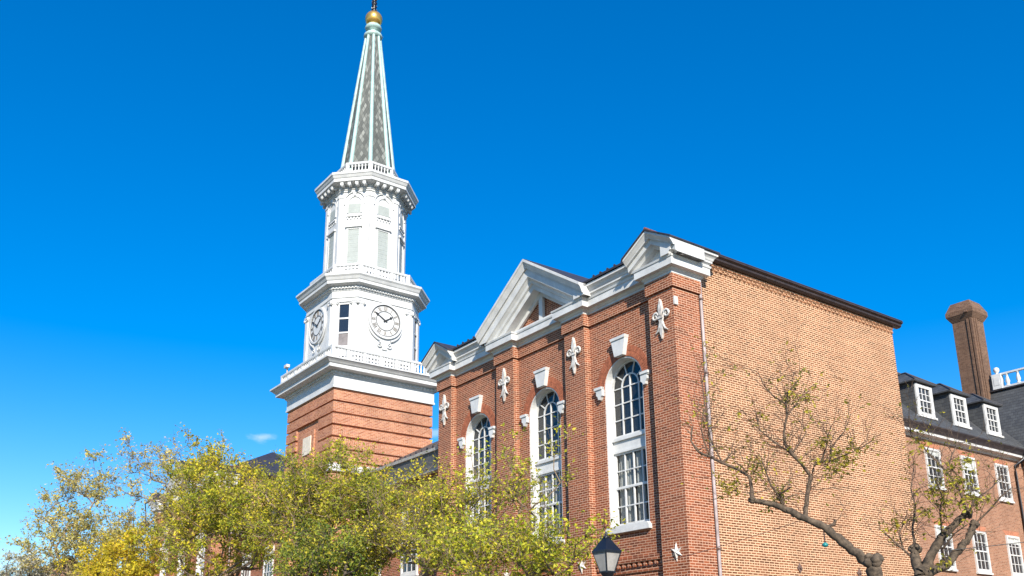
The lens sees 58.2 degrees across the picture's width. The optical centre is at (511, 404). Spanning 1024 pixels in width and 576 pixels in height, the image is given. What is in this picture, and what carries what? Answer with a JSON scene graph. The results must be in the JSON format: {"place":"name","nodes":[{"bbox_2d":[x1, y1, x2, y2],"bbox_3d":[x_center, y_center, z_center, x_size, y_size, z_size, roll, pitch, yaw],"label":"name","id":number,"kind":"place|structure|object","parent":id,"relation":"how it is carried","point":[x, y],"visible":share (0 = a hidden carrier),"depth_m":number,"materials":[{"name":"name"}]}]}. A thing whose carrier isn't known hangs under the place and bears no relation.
{"place":"outdoors","nodes":[
{"label":"outdoors","id":0,"kind":"place"},
{"bbox_2d":[148,452,286,575],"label":"brick pavilion","id":1,"kind":"structure","parent":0,"point":[270,457],"depth_m":59.22,"materials":[{"name":"red brick"}]},
{"bbox_2d":[160,529,167,575],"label":"window","id":2,"kind":"structure","parent":1,"relation":"in","point":[161,574],"depth_m":63.18,"materials":[{"name":"white paint"}]},
{"bbox_2d":[177,523,186,575],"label":"window","id":3,"kind":"structure","parent":1,"relation":"in","point":[181,574],"depth_m":59.98,"materials":[{"name":"white paint"}]},
{"bbox_2d":[195,537,205,575],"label":"window","id":4,"kind":"structure","parent":1,"relation":"in","point":[198,570],"depth_m":57.02,"materials":[{"name":"white paint"}]},
{"bbox_2d":[232,509,280,575],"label":"connecting wing","id":5,"kind":"structure","parent":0,"point":[257,572],"depth_m":51.61,"materials":[{"name":"red brick"}]},
{"bbox_2d":[241,553,250,575],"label":"window","id":6,"kind":"structure","parent":5,"relation":"in","point":[245,573],"depth_m":53.76,"materials":[{"name":"white paint"}]},
{"bbox_2d":[262,545,274,575],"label":"window","id":7,"kind":"structure","parent":5,"relation":"in","point":[268,572],"depth_m":51.05,"materials":[{"name":"white paint"}]},
{"bbox_2d":[354,441,437,575],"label":"connecting wing","id":8,"kind":"structure","parent":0,"point":[409,569],"depth_m":39.03,"materials":[{"name":"red brick"}]},
{"bbox_2d":[400,504,418,575],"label":"window","id":9,"kind":"structure","parent":8,"relation":"in","point":[410,569],"depth_m":38.60,"materials":[{"name":"white paint"}]},
{"bbox_2d":[0,0,1023,575],"label":"sky","id":10,"kind":"structure","parent":0,"point":[163,163],"materials":[{"name":"blue"}]},
{"bbox_2d":[421,227,921,575],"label":"brick pavilion","id":11,"kind":"structure","parent":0,"point":[599,354],"depth_m":28.16,"materials":[{"name":"red brick"}]},
{"bbox_2d":[457,395,496,542],"bbox_3d":[-1.118,2.595,33.084,0.613,5.880,2.340,11,-20,-35],"label":"window","id":12,"kind":"structure","parent":11,"relation":"in","point":[479,429],"depth_m":33.70,"materials":[{"name":"white paint"}]},
{"bbox_2d":[520,367,565,543],"bbox_3d":[1.184,1.703,30.064,0.611,5.880,2.340,11,-20,-35],"label":"window","id":13,"kind":"structure","parent":11,"relation":"in","point":[546,404],"depth_m":30.48,"materials":[{"name":"white paint"}]},
{"bbox_2d":[594,333,651,534],"bbox_3d":[3.433,0.833,27.115,0.611,5.880,2.340,11,-20,-35],"label":"window","id":14,"kind":"structure","parent":11,"relation":"in","point":[625,380],"depth_m":27.35,"materials":[{"name":"white paint"}]},
{"bbox_2d":[897,372,1023,575],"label":"dormered wing","id":15,"kind":"structure","parent":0,"point":[971,410],"depth_m":42.69,"materials":[{"name":"red brick"}]},
{"bbox_2d":[924,447,946,490],"bbox_3d":[18.744,2.866,40.845,1.320,1.850,0.160,11,-20,-35],"label":"window","id":16,"kind":"structure","parent":15,"relation":"in","point":[935,453],"depth_m":40.83,"materials":[{"name":"white paint"}]},
{"bbox_2d":[934,525,957,571],"bbox_3d":[18.779,6.239,39.876,1.320,1.950,0.160,11,-20,-35],"label":"window","id":17,"kind":"structure","parent":15,"relation":"in","point":[937,531],"depth_m":39.88,"materials":[{"name":"white paint"}]},
{"bbox_2d":[959,455,979,496],"bbox_3d":[21.181,3.335,42.566,1.320,1.850,0.160,11,-20,-35],"label":"window","id":18,"kind":"structure","parent":15,"relation":"in","point":[972,465],"depth_m":42.62,"materials":[{"name":"white paint"}]},
{"bbox_2d":[972,532,993,574],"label":"window","id":19,"kind":"structure","parent":15,"relation":"in","point":[982,558],"depth_m":41.61,"materials":[{"name":"white paint"}]},
{"bbox_2d":[994,463,1014,503],"bbox_3d":[23.683,3.816,44.331,1.320,1.850,0.160,11,-20,-35],"label":"window","id":20,"kind":"structure","parent":15,"relation":"in","point":[999,485],"depth_m":44.34,"materials":[{"name":"white paint"}]},
{"bbox_2d":[1005,535,1023,575],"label":"window","id":21,"kind":"structure","parent":15,"relation":"in","point":[1015,556],"depth_m":43.38,"materials":[{"name":"white paint"}]},
{"bbox_2d":[945,299,1023,475],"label":"wing","id":22,"kind":"structure","parent":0,"point":[966,319],"depth_m":49.63,"materials":[{"name":"brown brick"}]},
{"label":"pavement","id":23,"kind":"structure","parent":0,"visible":0},
{"bbox_2d":[0,547,60,575],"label":"street tree","id":24,"kind":"object","parent":23,"relation":"on","point":[22,570],"visible":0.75,"depth_m":53.49,"materials":[{"name":"green plant"}]},
{"bbox_2d":[0,444,147,575],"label":"street tree","id":25,"kind":"object","parent":23,"relation":"on","point":[83,525],"visible":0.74,"depth_m":53.01,"materials":[{"name":"green plant"}]},
{"bbox_2d":[49,523,188,575],"bbox_3d":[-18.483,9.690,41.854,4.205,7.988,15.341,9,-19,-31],"label":"street tree","id":26,"kind":"object","parent":23,"relation":"on","point":[104,564],"visible":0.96,"depth_m":38.28,"materials":[{"name":"yellow plant"}]},
{"bbox_2d":[91,427,205,575],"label":"street tree","id":27,"kind":"object","parent":23,"relation":"on","point":[133,518],"visible":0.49,"depth_m":42.63,"materials":[{"name":"green plant"}]},
{"bbox_2d":[122,422,303,575],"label":"street tree","id":28,"kind":"object","parent":23,"relation":"on","point":[213,509],"visible":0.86,"depth_m":34.91,"materials":[{"name":"green plant"}]},
{"bbox_2d":[229,426,427,575],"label":"street tree","id":29,"kind":"object","parent":23,"relation":"on","point":[330,496],"visible":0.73,"depth_m":27.56,"materials":[{"name":"green plant"}]},
{"bbox_2d":[265,514,397,575],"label":"street tree","id":30,"kind":"object","parent":23,"relation":"on","point":[352,546],"visible":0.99,"depth_m":24.12,"materials":[{"name":"green plant"}]},
{"bbox_2d":[327,451,528,575],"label":"street tree","id":31,"kind":"object","parent":23,"relation":"on","point":[419,517],"visible":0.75,"depth_m":22.76,"materials":[{"name":"green plant"}]},
{"bbox_2d":[411,415,585,571],"bbox_3d":[-0.237,3.794,20.032,2.602,6.911,5.377,11,-20,-35],"label":"street tree","id":32,"kind":"object","parent":23,"relation":"on","point":[517,491],"visible":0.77,"depth_m":19.87,"materials":[{"name":"green plant"}]},
{"bbox_2d":[399,500,634,575],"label":"street tree","id":33,"kind":"object","parent":23,"relation":"on","point":[462,556],"visible":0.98,"depth_m":18.35,"materials":[{"name":"green plant"}]},
{"bbox_2d":[592,532,621,575],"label":"street lamp","id":34,"kind":"object","parent":23,"relation":"on","point":[606,552],"visible":1,"depth_m":14.24,"materials":[{"name":"black metal"}]},
{"bbox_2d":[616,520,800,572],"bbox_3d":[2.932,2.178,13.993,2.876,0.687,0.007,-5,-17,16],"label":"light cable","id":35,"kind":"object","parent":34,"relation":"attached to","point":[712,548],"visible":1,"depth_m":13.94,"materials":[{"name":"black metal"}]},
{"bbox_2d":[662,320,891,575],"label":"pruned tree","id":36,"kind":"object","parent":23,"relation":"on","point":[871,563],"visible":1,"depth_m":14.05,"materials":[{"name":"brown plant"}]},
{"bbox_2d":[822,531,828,546],"bbox_3d":[4.609,1.978,13.575,0.095,0.260,0.100,11,-20,-35],"label":"hanging light","id":37,"kind":"object","parent":36,"relation":"hanging from","point":[824,544],"visible":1,"depth_m":13.53,"materials":[{"name":"teal glass"}]},
{"bbox_2d":[854,376,1023,575],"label":"pruned tree","id":38,"kind":"object","parent":23,"relation":"on","point":[926,566],"visible":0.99,"depth_m":14.09,"materials":[{"name":"brown plant"}]},
{"bbox_2d":[939,542,1023,551],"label":"light cable","id":39,"kind":"object","parent":38,"relation":"attached to","point":[983,546],"visible":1,"depth_m":13.95,"materials":[{"name":"black metal"}]},
{"bbox_3d":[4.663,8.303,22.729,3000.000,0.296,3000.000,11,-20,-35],"label":"ground","id":40,"kind":"structure","parent":0,"visible":0},
{"bbox_2d":[41,555,78,575],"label":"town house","id":41,"kind":"structure","parent":40,"relation":"on","point":[69,559],"depth_m":71.57,"materials":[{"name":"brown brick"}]},
{"bbox_2d":[270,0,436,575],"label":"clock tower","id":42,"kind":"structure","parent":40,"relation":"on","point":[363,299],"depth_m":46.95,"materials":[{"name":"paint"}]},
{"bbox_2d":[336,299,351,346],"bbox_3d":[-8.387,-4.014,45.876,0.800,2.510,0.140,-3,-16,8],"label":"window","id":43,"kind":"structure","parent":42,"relation":"in","point":[344,306],"depth_m":45.92,"materials":[{"name":"white paint"}]},
{"bbox_2d":[413,315,418,360],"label":"window","id":44,"kind":"structure","parent":42,"relation":"in","point":[416,319],"depth_m":48.32,"materials":[{"name":"white paint"}]}
]}

